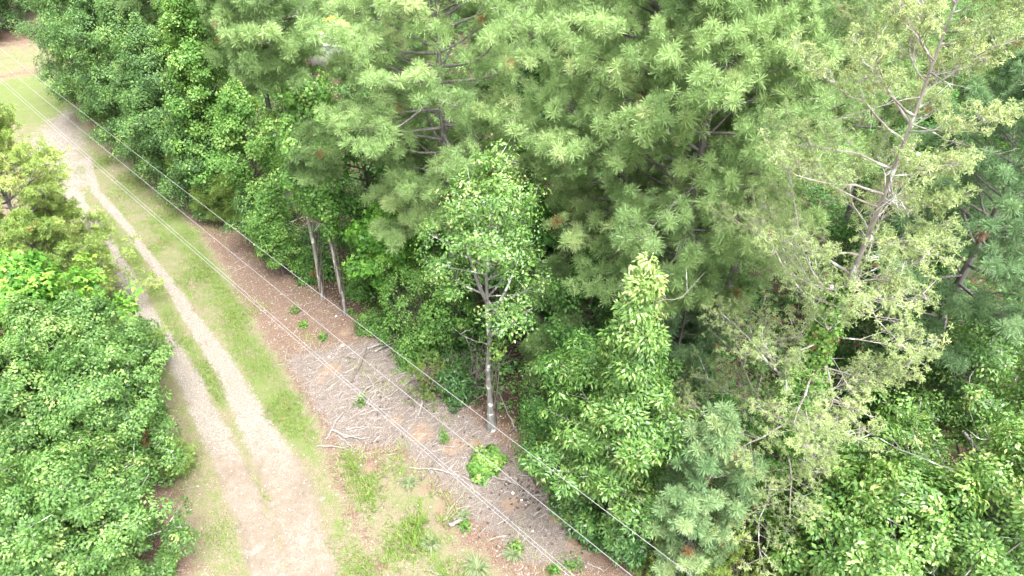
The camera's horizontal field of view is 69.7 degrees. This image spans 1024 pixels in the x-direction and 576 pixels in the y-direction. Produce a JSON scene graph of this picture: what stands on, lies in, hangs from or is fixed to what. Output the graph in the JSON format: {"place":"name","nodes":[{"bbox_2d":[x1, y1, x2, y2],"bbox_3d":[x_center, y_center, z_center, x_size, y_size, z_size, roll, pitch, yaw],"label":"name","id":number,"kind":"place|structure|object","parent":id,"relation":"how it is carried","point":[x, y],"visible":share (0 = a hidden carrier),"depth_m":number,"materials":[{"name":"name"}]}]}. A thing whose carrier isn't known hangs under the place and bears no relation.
{"place":"outdoors","nodes":[
{"label":"outdoors","id":0,"kind":"place"},
{"bbox_2d":[0,81,568,575],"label":"overhead wire","id":1,"kind":"object","parent":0,"point":[332,371],"visible":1,"depth_m":22.42,"materials":[{"name":"metal"}]},
{"bbox_2d":[0,78,573,575],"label":"overhead wire","id":2,"kind":"object","parent":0,"point":[326,362],"visible":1,"depth_m":22.57,"materials":[{"name":"metal"}]},
{"bbox_2d":[4,66,631,575],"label":"overhead wire","id":3,"kind":"object","parent":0,"point":[362,358],"visible":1,"depth_m":22.06,"materials":[{"name":"metal"}]},
{"bbox_2d":[311,33,366,69],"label":"shed","id":4,"kind":"structure","parent":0,"point":[314,61],"depth_m":61.88,"materials":[{"name":"white metal"}]},
{"bbox_2d":[2,50,691,575],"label":"overhead wire","id":5,"kind":"object","parent":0,"point":[388,346],"visible":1,"depth_m":21.53,"materials":[{"name":"metal"}]},
{"bbox_2d":[0,0,1023,575],"bbox_3d":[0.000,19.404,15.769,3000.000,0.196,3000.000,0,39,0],"label":"ground","id":6,"kind":"structure","parent":0,"point":[320,488],"depth_m":32.94,"materials":[{"name":"soil"}]},
{"bbox_2d":[0,0,19,22],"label":"oak tree","id":7,"kind":"object","parent":6,"relation":"on","point":[6,14],"visible":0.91,"depth_m":68.54,"materials":[{"name":"green plant"}]},
{"bbox_2d":[0,0,32,20],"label":"oak tree","id":8,"kind":"object","parent":6,"relation":"on","point":[17,8],"visible":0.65,"depth_m":70.39,"materials":[{"name":"green plant"}]},
{"bbox_2d":[6,0,101,104],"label":"oak tree","id":9,"kind":"object","parent":6,"relation":"on","point":[33,9],"visible":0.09,"depth_m":52.10,"materials":[{"name":"green plant"}]},
{"bbox_2d":[0,205,114,296],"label":"pine tree","id":10,"kind":"object","parent":6,"relation":"on","point":[17,224],"visible":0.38,"depth_m":32.21,"materials":[{"name":"green plant"}]},
{"bbox_2d":[0,333,118,537],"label":"oak tree","id":11,"kind":"object","parent":6,"relation":"on","point":[12,394],"visible":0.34,"depth_m":25.29,"materials":[{"name":"green plant"}]},
{"bbox_2d":[0,440,134,575],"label":"oak tree","id":12,"kind":"object","parent":6,"relation":"on","point":[15,554],"visible":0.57,"depth_m":22.28,"materials":[{"name":"green plant"}]},
{"bbox_2d":[16,190,120,295],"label":"pine tree","id":13,"kind":"object","parent":6,"relation":"on","point":[69,211],"visible":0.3,"depth_m":35.50,"materials":[{"name":"green plant"}]},
{"bbox_2d":[0,247,142,399],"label":"sweetgum tree","id":14,"kind":"object","parent":6,"relation":"on","point":[27,275],"visible":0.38,"depth_m":29.11,"materials":[{"name":"green plant"}]},
{"bbox_2d":[27,0,115,121],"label":"oak tree","id":15,"kind":"object","parent":6,"relation":"on","point":[65,74],"visible":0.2,"depth_m":50.41,"materials":[{"name":"green plant"}]},
{"bbox_2d":[0,292,151,452],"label":"oak tree","id":16,"kind":"object","parent":6,"relation":"on","point":[38,321],"visible":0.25,"depth_m":26.55,"materials":[{"name":"green plant"}]},
{"bbox_2d":[0,102,164,297],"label":"pine tree","id":17,"kind":"object","parent":6,"relation":"on","point":[36,163],"visible":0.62,"depth_m":33.27,"materials":[{"name":"green plant"}]},
{"bbox_2d":[41,0,155,147],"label":"oak tree","id":18,"kind":"object","parent":6,"relation":"on","point":[61,81],"visible":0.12,"depth_m":48.97,"materials":[{"name":"green plant"}]},
{"bbox_2d":[38,0,159,160],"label":"oak tree","id":19,"kind":"object","parent":6,"relation":"on","point":[80,19],"visible":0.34,"depth_m":44.85,"materials":[{"name":"green plant"}]},
{"bbox_2d":[0,429,199,575],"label":"oak tree","id":20,"kind":"object","parent":6,"relation":"on","point":[55,478],"visible":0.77,"depth_m":23.51,"materials":[{"name":"green plant"}]},
{"bbox_2d":[10,335,195,500],"bbox_3d":[-15.320,5.043,27.314,6.690,8.116,5.145,19,43,22],"label":"oak tree","id":21,"kind":"object","parent":6,"relation":"on","point":[76,390],"visible":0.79,"depth_m":26.00,"materials":[{"name":"green plant"}]},
{"bbox_2d":[49,289,176,440],"bbox_3d":[-16.795,3.226,29.986,5.789,7.614,6.130,0,39,0],"label":"oak tree","id":22,"kind":"object","parent":6,"relation":"on","point":[67,301],"visible":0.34,"depth_m":29.27,"materials":[{"name":"green plant"}]},
{"bbox_2d":[63,0,167,183],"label":"oak tree","id":23,"kind":"object","parent":6,"relation":"on","point":[111,19],"visible":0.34,"depth_m":43.32,"materials":[{"name":"green plant"}]},
{"bbox_2d":[108,0,197,54],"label":"pine tree","id":24,"kind":"object","parent":6,"relation":"on","point":[145,13],"visible":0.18,"depth_m":42.35,"materials":[{"name":"green plant"}]},
{"bbox_2d":[137,322,170,367],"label":"pine sapling","id":25,"kind":"object","parent":6,"relation":"on","point":[161,330],"visible":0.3,"depth_m":34.00,"materials":[{"name":"green plant"}]},
{"bbox_2d":[105,11,213,204],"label":"oak tree","id":26,"kind":"object","parent":6,"relation":"on","point":[141,38],"visible":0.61,"depth_m":41.45,"materials":[{"name":"green plant"}]},
{"bbox_2d":[155,67,193,174],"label":"pine tree","id":27,"kind":"object","parent":6,"relation":"on","point":[162,93],"visible":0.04,"depth_m":42.18,"materials":[{"name":"green plant"}]},
{"bbox_2d":[155,436,196,477],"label":"shrub","id":28,"kind":"object","parent":6,"relation":"on","point":[187,450],"visible":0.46,"depth_m":29.57,"materials":[{"name":"green plant"}]},
{"bbox_2d":[25,109,339,575],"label":"gravel","id":29,"kind":"structure","parent":6,"relation":"on","point":[198,369],"depth_m":33.47,"materials":[{"name":"stone"}]},
{"bbox_2d":[139,0,250,148],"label":"oak tree","id":30,"kind":"object","parent":6,"relation":"on","point":[176,37],"depth_m":44.10,"materials":[{"name":"green plant"}]},
{"bbox_2d":[149,62,250,221],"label":"oak tree","id":31,"kind":"object","parent":6,"relation":"on","point":[186,165],"visible":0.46,"depth_m":41.53,"materials":[{"name":"green plant"}]},
{"bbox_2d":[151,0,251,210],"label":"vine draped tree","id":32,"kind":"object","parent":6,"relation":"on","point":[177,15],"visible":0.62,"depth_m":39.18,"materials":[{"name":"green plant"}]},
{"bbox_2d":[150,0,252,186],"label":"vine draped tree","id":33,"kind":"object","parent":6,"relation":"on","point":[205,38],"visible":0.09,"depth_m":41.33,"materials":[{"name":"green plant"}]},
{"bbox_2d":[189,171,241,223],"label":"pine sapling","id":34,"kind":"object","parent":6,"relation":"on","point":[222,212],"visible":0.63,"depth_m":42.68,"materials":[{"name":"green plant"}]},
{"bbox_2d":[204,77,293,233],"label":"vine draped tree","id":35,"kind":"object","parent":6,"relation":"on","point":[237,104],"visible":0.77,"depth_m":38.01,"materials":[{"name":"green plant"}]},
{"bbox_2d":[195,0,302,208],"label":"pine tree","id":36,"kind":"object","parent":6,"relation":"on","point":[219,58],"visible":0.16,"depth_m":38.28,"materials":[{"name":"green plant"}]},
{"bbox_2d":[219,177,281,253],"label":"maple","id":37,"kind":"object","parent":6,"relation":"on","point":[241,203],"visible":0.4,"depth_m":39.49,"materials":[{"name":"green plant"}]},
{"bbox_2d":[210,0,330,299],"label":"pine tree","id":38,"kind":"object","parent":6,"relation":"on","point":[282,44],"visible":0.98,"depth_m":29.14,"materials":[{"name":"green plant"}]},
{"bbox_2d":[256,60,358,299],"bbox_3d":[-9.125,-4.318,34.873,4.174,12.899,4.667,23,44,25],"label":"climbing vine","id":39,"kind":"object","parent":38,"relation":"attached to","point":[299,103],"visible":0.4,"depth_m":31.42,"materials":[{"name":"green plant"}]},
{"bbox_2d":[241,189,305,275],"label":"maple","id":40,"kind":"object","parent":6,"relation":"on","point":[265,207],"visible":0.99,"depth_m":38.22,"materials":[{"name":"green plant"}]},
{"bbox_2d":[289,243,339,286],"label":"shrub","id":41,"kind":"object","parent":6,"relation":"on","point":[309,274],"visible":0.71,"depth_m":39.62,"materials":[{"name":"green plant"}]},
{"bbox_2d":[282,116,347,315],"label":"pine tree","id":42,"kind":"object","parent":6,"relation":"on","point":[314,164],"visible":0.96,"depth_m":31.36,"materials":[{"name":"green plant"}]},
{"bbox_2d":[296,128,348,315],"bbox_3d":[-8.562,-2.628,34.622,2.204,10.554,2.286,0,39,0],"label":"climbing vine","id":43,"kind":"object","parent":42,"relation":"attached to","point":[326,213],"visible":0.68,"depth_m":33.41,"materials":[{"name":"green plant"}]},
{"bbox_2d":[338,251,374,305],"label":"shrub","id":44,"kind":"object","parent":6,"relation":"on","point":[361,285],"visible":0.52,"depth_m":38.71,"materials":[{"name":"green plant"}]},
{"bbox_2d":[317,96,405,269],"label":"vine draped tree","id":45,"kind":"object","parent":6,"relation":"on","point":[351,204],"visible":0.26,"depth_m":35.82,"materials":[{"name":"green plant"}]},
{"bbox_2d":[300,0,445,170],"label":"pine tree","id":46,"kind":"object","parent":6,"relation":"on","point":[348,72],"visible":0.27,"depth_m":35.48,"materials":[{"name":"green plant"}]},
{"bbox_2d":[352,304,397,342],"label":"shrub","id":47,"kind":"object","parent":6,"relation":"on","point":[372,327],"visible":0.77,"depth_m":36.48,"materials":[{"name":"green plant"}]},
{"bbox_2d":[1,150,755,575],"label":"grass","id":48,"kind":"structure","parent":6,"relation":"on","point":[411,538],"depth_m":31.48,"materials":[{"name":"green plant"}]},
{"bbox_2d":[339,197,427,316],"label":"sweetgum tree","id":49,"kind":"object","parent":6,"relation":"on","point":[359,235],"visible":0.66,"depth_m":33.85,"materials":[{"name":"green plant"}]},
{"bbox_2d":[388,337,424,373],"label":"shrub","id":50,"kind":"object","parent":6,"relation":"on","point":[402,353],"visible":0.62,"depth_m":34.64,"materials":[{"name":"green plant"}]},
{"bbox_2d":[1,151,822,575],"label":"dead leaves","id":51,"kind":"object","parent":6,"relation":"on","point":[395,407],"visible":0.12,"depth_m":33.05,"materials":[{"name":"brown plant"}]},
{"bbox_2d":[375,250,461,374],"bbox_3d":[-4.481,0.672,34.530,3.924,5.874,3.861,-27,46,-30],"label":"shrub","id":52,"kind":"object","parent":6,"relation":"on","point":[410,332],"visible":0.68,"depth_m":34.22,"materials":[{"name":"green plant"}]},
{"bbox_2d":[357,133,481,269],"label":"hickory tree","id":53,"kind":"object","parent":6,"relation":"on","point":[423,173],"visible":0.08,"depth_m":36.40,"materials":[{"name":"green plant"}]},
{"bbox_2d":[396,332,451,411],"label":"cedar shrub","id":54,"kind":"object","parent":6,"relation":"on","point":[426,384],"visible":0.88,"depth_m":33.01,"materials":[{"name":"green plant"}]},
{"bbox_2d":[295,0,556,317],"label":"pine tree","id":55,"kind":"object","parent":6,"relation":"on","point":[373,49],"visible":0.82,"depth_m":27.88,"materials":[{"name":"green plant"}]},
{"bbox_2d":[419,532,441,552],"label":"grass clump","id":56,"kind":"object","parent":6,"relation":"on","point":[428,543],"visible":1,"depth_m":27.58,"materials":[{"name":"green plant"}]},
{"bbox_2d":[382,235,480,328],"bbox_3d":[-3.993,-0.240,36.646,5.101,4.950,4.181,17,42,20],"label":"shrub","id":57,"kind":"object","parent":6,"relation":"on","point":[434,285],"visible":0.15,"depth_m":36.35,"materials":[{"name":"green plant"}]},
{"bbox_2d":[146,251,722,575],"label":"wood debris","id":58,"kind":"object","parent":6,"relation":"on","point":[426,433],"visible":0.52,"depth_m":32.27,"materials":[{"name":"brown wood"}]},
{"bbox_2d":[414,230,483,375],"bbox_3d":[-3.027,0.621,33.684,3.482,7.277,3.290,-14,41,-17],"label":"shrub","id":59,"kind":"object","parent":6,"relation":"on","point":[442,310],"visible":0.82,"depth_m":33.82,"materials":[{"name":"green plant"}]},
{"bbox_2d":[432,355,482,413],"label":"shrub","id":60,"kind":"object","parent":6,"relation":"on","point":[456,385],"visible":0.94,"depth_m":32.64,"materials":[{"name":"green plant"}]},
{"bbox_2d":[424,336,519,408],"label":"shrub","id":61,"kind":"object","parent":6,"relation":"on","point":[476,377],"visible":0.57,"depth_m":33.43,"materials":[{"name":"green plant"}]},
{"bbox_2d":[460,549,492,575],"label":"grass clump","id":62,"kind":"object","parent":6,"relation":"on","point":[474,563],"visible":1,"depth_m":26.89,"materials":[{"name":"green plant"}]},
{"bbox_2d":[409,134,558,432],"bbox_3d":[-0.631,0.629,28.059,5.227,13.988,6.297,16,42,19],"label":"persimmon tree","id":63,"kind":"object","parent":6,"relation":"on","point":[491,163],"visible":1,"depth_m":25.19,"materials":[{"name":"green plant"}]},
{"bbox_2d":[478,294,511,424],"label":"climbing vine","id":64,"kind":"object","parent":63,"relation":"attached to","point":[498,352],"visible":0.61,"depth_m":29.11,"materials":[{"name":"green plant"}]},
{"bbox_2d":[465,443,509,486],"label":"spreading shrub","id":65,"kind":"object","parent":6,"relation":"on","point":[478,466],"visible":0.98,"depth_m":30.13,"materials":[{"name":"green plant"}]},
{"bbox_2d":[460,0,542,127],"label":"pine tree","id":66,"kind":"object","parent":6,"relation":"on","point":[472,40],"visible":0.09,"depth_m":36.46,"materials":[{"name":"green plant"}]},
{"bbox_2d":[501,542,525,563],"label":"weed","id":67,"kind":"object","parent":6,"relation":"on","point":[511,554],"visible":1,"depth_m":27.30,"materials":[{"name":"green plant"}]},
{"bbox_2d":[472,22,567,264],"bbox_3d":[0.311,-6.215,36.443,5.273,13.956,6.349,-10,40,-12],"label":"pine tree","id":68,"kind":"object","parent":6,"relation":"on","point":[525,72],"visible":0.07,"depth_m":33.27,"materials":[{"name":"green plant"}]},
{"bbox_2d":[466,177,580,338],"bbox_3d":[0.781,-0.860,33.409,5.440,9.500,4.762,5,39,6],"label":"sweetgum tree","id":69,"kind":"object","parent":6,"relation":"on","point":[546,242],"visible":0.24,"depth_m":31.25,"materials":[{"name":"green plant"}]},
{"bbox_2d":[511,352,559,439],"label":"willow shrub","id":70,"kind":"object","parent":6,"relation":"on","point":[541,392],"visible":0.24,"depth_m":30.80,"materials":[{"name":"green plant"}]},
{"bbox_2d":[512,396,577,484],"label":"shrub","id":71,"kind":"object","parent":6,"relation":"on","point":[528,443],"visible":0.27,"depth_m":29.61,"materials":[{"name":"green plant"}]},
{"bbox_2d":[509,253,601,375],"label":"pine tree","id":72,"kind":"object","parent":6,"relation":"on","point":[559,267],"visible":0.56,"depth_m":30.46,"materials":[{"name":"green plant"}]},
{"bbox_2d":[519,245,612,343],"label":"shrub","id":73,"kind":"object","parent":6,"relation":"on","point":[599,321],"visible":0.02,"depth_m":34.23,"materials":[{"name":"green plant"}]},
{"bbox_2d":[516,327,619,452],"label":"holly tree","id":74,"kind":"object","parent":6,"relation":"on","point":[579,337],"visible":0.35,"depth_m":28.47,"materials":[{"name":"green plant"}]},
{"bbox_2d":[557,546,585,572],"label":"weed","id":75,"kind":"object","parent":6,"relation":"on","point":[570,565],"visible":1,"depth_m":26.78,"materials":[{"name":"green plant"}]},
{"bbox_2d":[520,244,624,395],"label":"holly tree","id":76,"kind":"object","parent":6,"relation":"on","point":[562,333],"visible":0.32,"depth_m":29.74,"materials":[{"name":"green plant"}]},
{"bbox_2d":[539,458,608,530],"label":"shrub","id":77,"kind":"object","parent":6,"relation":"on","point":[584,503],"visible":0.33,"depth_m":28.07,"materials":[{"name":"green plant"}]},
{"bbox_2d":[551,489,597,526],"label":"cedar shrub","id":78,"kind":"object","parent":6,"relation":"on","point":[572,517],"visible":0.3,"depth_m":27.98,"materials":[{"name":"green plant"}]},
{"bbox_2d":[561,506,608,555],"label":"shrub","id":79,"kind":"object","parent":6,"relation":"on","point":[587,530],"visible":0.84,"depth_m":27.19,"materials":[{"name":"green plant"}]},
{"bbox_2d":[496,0,677,253],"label":"pine tree","id":80,"kind":"object","parent":6,"relation":"on","point":[541,5],"visible":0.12,"depth_m":32.77,"materials":[{"name":"green plant"}]},
{"bbox_2d":[187,0,1023,575],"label":"undergrowth","id":81,"kind":"object","parent":6,"relation":"on","point":[583,172],"visible":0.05,"depth_m":38.78,"materials":[{"name":"green plant"}]},
{"bbox_2d":[513,251,707,553],"bbox_3d":[3.525,4.170,24.259,6.212,13.261,5.805,26,46,28],"label":"cherry tree","id":82,"kind":"object","parent":6,"relation":"on","point":[634,348],"visible":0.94,"depth_m":23.29,"materials":[{"name":"green plant"}]},
{"bbox_2d":[590,500,657,572],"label":"shrub","id":83,"kind":"object","parent":6,"relation":"on","point":[638,546],"visible":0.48,"depth_m":25.96,"materials":[{"name":"green plant"}]},
{"bbox_2d":[621,499,673,575],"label":"cedar shrub","id":84,"kind":"object","parent":6,"relation":"on","point":[658,539],"visible":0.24,"depth_m":26.46,"materials":[{"name":"green plant"}]},
{"bbox_2d":[488,0,810,358],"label":"pine tree","id":85,"kind":"object","parent":6,"relation":"on","point":[575,146],"visible":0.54,"depth_m":26.11,"materials":[{"name":"green plant"}]},
{"bbox_2d":[646,248,740,420],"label":"pine tree","id":86,"kind":"object","parent":6,"relation":"on","point":[704,347],"visible":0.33,"depth_m":27.72,"materials":[{"name":"green plant"}]},
{"bbox_2d":[638,399,770,575],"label":"pine tree","id":87,"kind":"object","parent":6,"relation":"on","point":[720,431],"visible":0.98,"depth_m":22.60,"materials":[{"name":"green plant"}]},
{"bbox_2d":[548,0,867,403],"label":"pine tree","id":88,"kind":"object","parent":6,"relation":"on","point":[734,32],"visible":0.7,"depth_m":23.07,"materials":[{"name":"green plant"}]},
{"bbox_2d":[661,354,773,479],"bbox_3d":[8.506,5.050,29.749,3.979,5.411,4.216,19,43,22],"label":"shrub","id":89,"kind":"object","parent":6,"relation":"on","point":[718,397],"visible":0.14,"depth_m":29.23,"materials":[{"name":"green plant"}]},
{"bbox_2d":[684,522,792,575],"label":"cedar shrub","id":90,"kind":"object","parent":6,"relation":"on","point":[733,559],"visible":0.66,"depth_m":24.99,"materials":[{"name":"green plant"}]},
{"bbox_2d":[753,493,826,575],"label":"cedar shrub","id":91,"kind":"object","parent":6,"relation":"on","point":[800,514],"visible":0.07,"depth_m":26.34,"materials":[{"name":"green plant"}]},
{"bbox_2d":[659,0,957,343],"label":"pine tree","id":92,"kind":"object","parent":6,"relation":"on","point":[828,10],"visible":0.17,"depth_m":24.98,"materials":[{"name":"green plant"}]},
{"bbox_2d":[778,420,873,511],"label":"shrub","id":93,"kind":"object","parent":6,"relation":"on","point":[825,439],"visible":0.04,"depth_m":28.39,"materials":[{"name":"green plant"}]},
{"bbox_2d":[656,0,1023,575],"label":"virginia pine","id":94,"kind":"object","parent":6,"relation":"on","point":[947,162],"visible":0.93,"depth_m":18.75,"materials":[{"name":"green plant"}]},
{"bbox_2d":[744,276,853,525],"bbox_3d":[9.180,4.579,24.236,2.055,12.378,2.198,-20,43,-23],"label":"climbing vine","id":95,"kind":"object","parent":94,"relation":"attached to","point":[816,334],"visible":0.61,"depth_m":22.49,"materials":[{"name":"green plant"}]},
{"bbox_2d":[815,370,920,457],"bbox_3d":[14.846,4.951,31.034,3.642,3.932,3.865,31,49,33],"label":"shrub","id":96,"kind":"object","parent":6,"relation":"on","point":[864,419],"visible":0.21,"depth_m":30.48,"materials":[{"name":"green plant"}]},
{"bbox_2d":[740,441,1022,575],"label":"cherry tree","id":97,"kind":"object","parent":6,"relation":"on","point":[846,551],"visible":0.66,"depth_m":21.44,"materials":[{"name":"green plant"}]},
{"bbox_2d":[809,87,1001,344],"bbox_3d":[16.950,-2.497,32.285,7.363,13.437,7.279,0,39,0],"label":"hickory tree","id":98,"kind":"object","parent":6,"relation":"on","point":[844,234],"visible":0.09,"depth_m":31.21,"materials":[{"name":"green plant"}]},
{"bbox_2d":[809,218,1006,404],"bbox_3d":[15.999,1.387,30.256,6.290,10.000,6.878,-22,44,-25],"label":"hickory tree","id":99,"kind":"object","parent":6,"relation":"on","point":[842,355],"visible":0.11,"depth_m":28.91,"materials":[{"name":"green plant"}]},
{"bbox_2d":[816,0,1023,268],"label":"pine tree","id":100,"kind":"object","parent":6,"relation":"on","point":[908,64],"visible":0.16,"depth_m":31.06,"materials":[{"name":"green plant"}]},
{"bbox_2d":[830,387,1023,575],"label":"cherry tree","id":101,"kind":"object","parent":6,"relation":"on","point":[989,555],"visible":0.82,"depth_m":20.42,"materials":[{"name":"green plant"}]},
{"bbox_2d":[861,57,1023,420],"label":"pine tree","id":102,"kind":"object","parent":6,"relation":"on","point":[999,264],"visible":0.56,"depth_m":24.65,"materials":[{"name":"green plant"}]},
{"bbox_2d":[869,311,1023,465],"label":"cherry tree","id":103,"kind":"object","parent":6,"relation":"on","point":[985,354],"visible":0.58,"depth_m":25.95,"materials":[{"name":"green plant"}]},
{"bbox_2d":[917,338,1023,526],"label":"cherry tree","id":104,"kind":"object","parent":6,"relation":"on","point":[977,395],"visible":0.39,"depth_m":25.46,"materials":[{"name":"green plant"}]},
{"bbox_2d":[921,38,1023,316],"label":"pine tree","id":105,"kind":"object","parent":6,"relation":"on","point":[996,88],"visible":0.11,"depth_m":30.13,"materials":[{"name":"green plant"}]},
{"bbox_2d":[943,4,1023,253],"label":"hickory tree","id":106,"kind":"object","parent":6,"relation":"on","point":[1003,145],"visible":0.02,"depth_m":36.21,"materials":[{"name":"green plant"}]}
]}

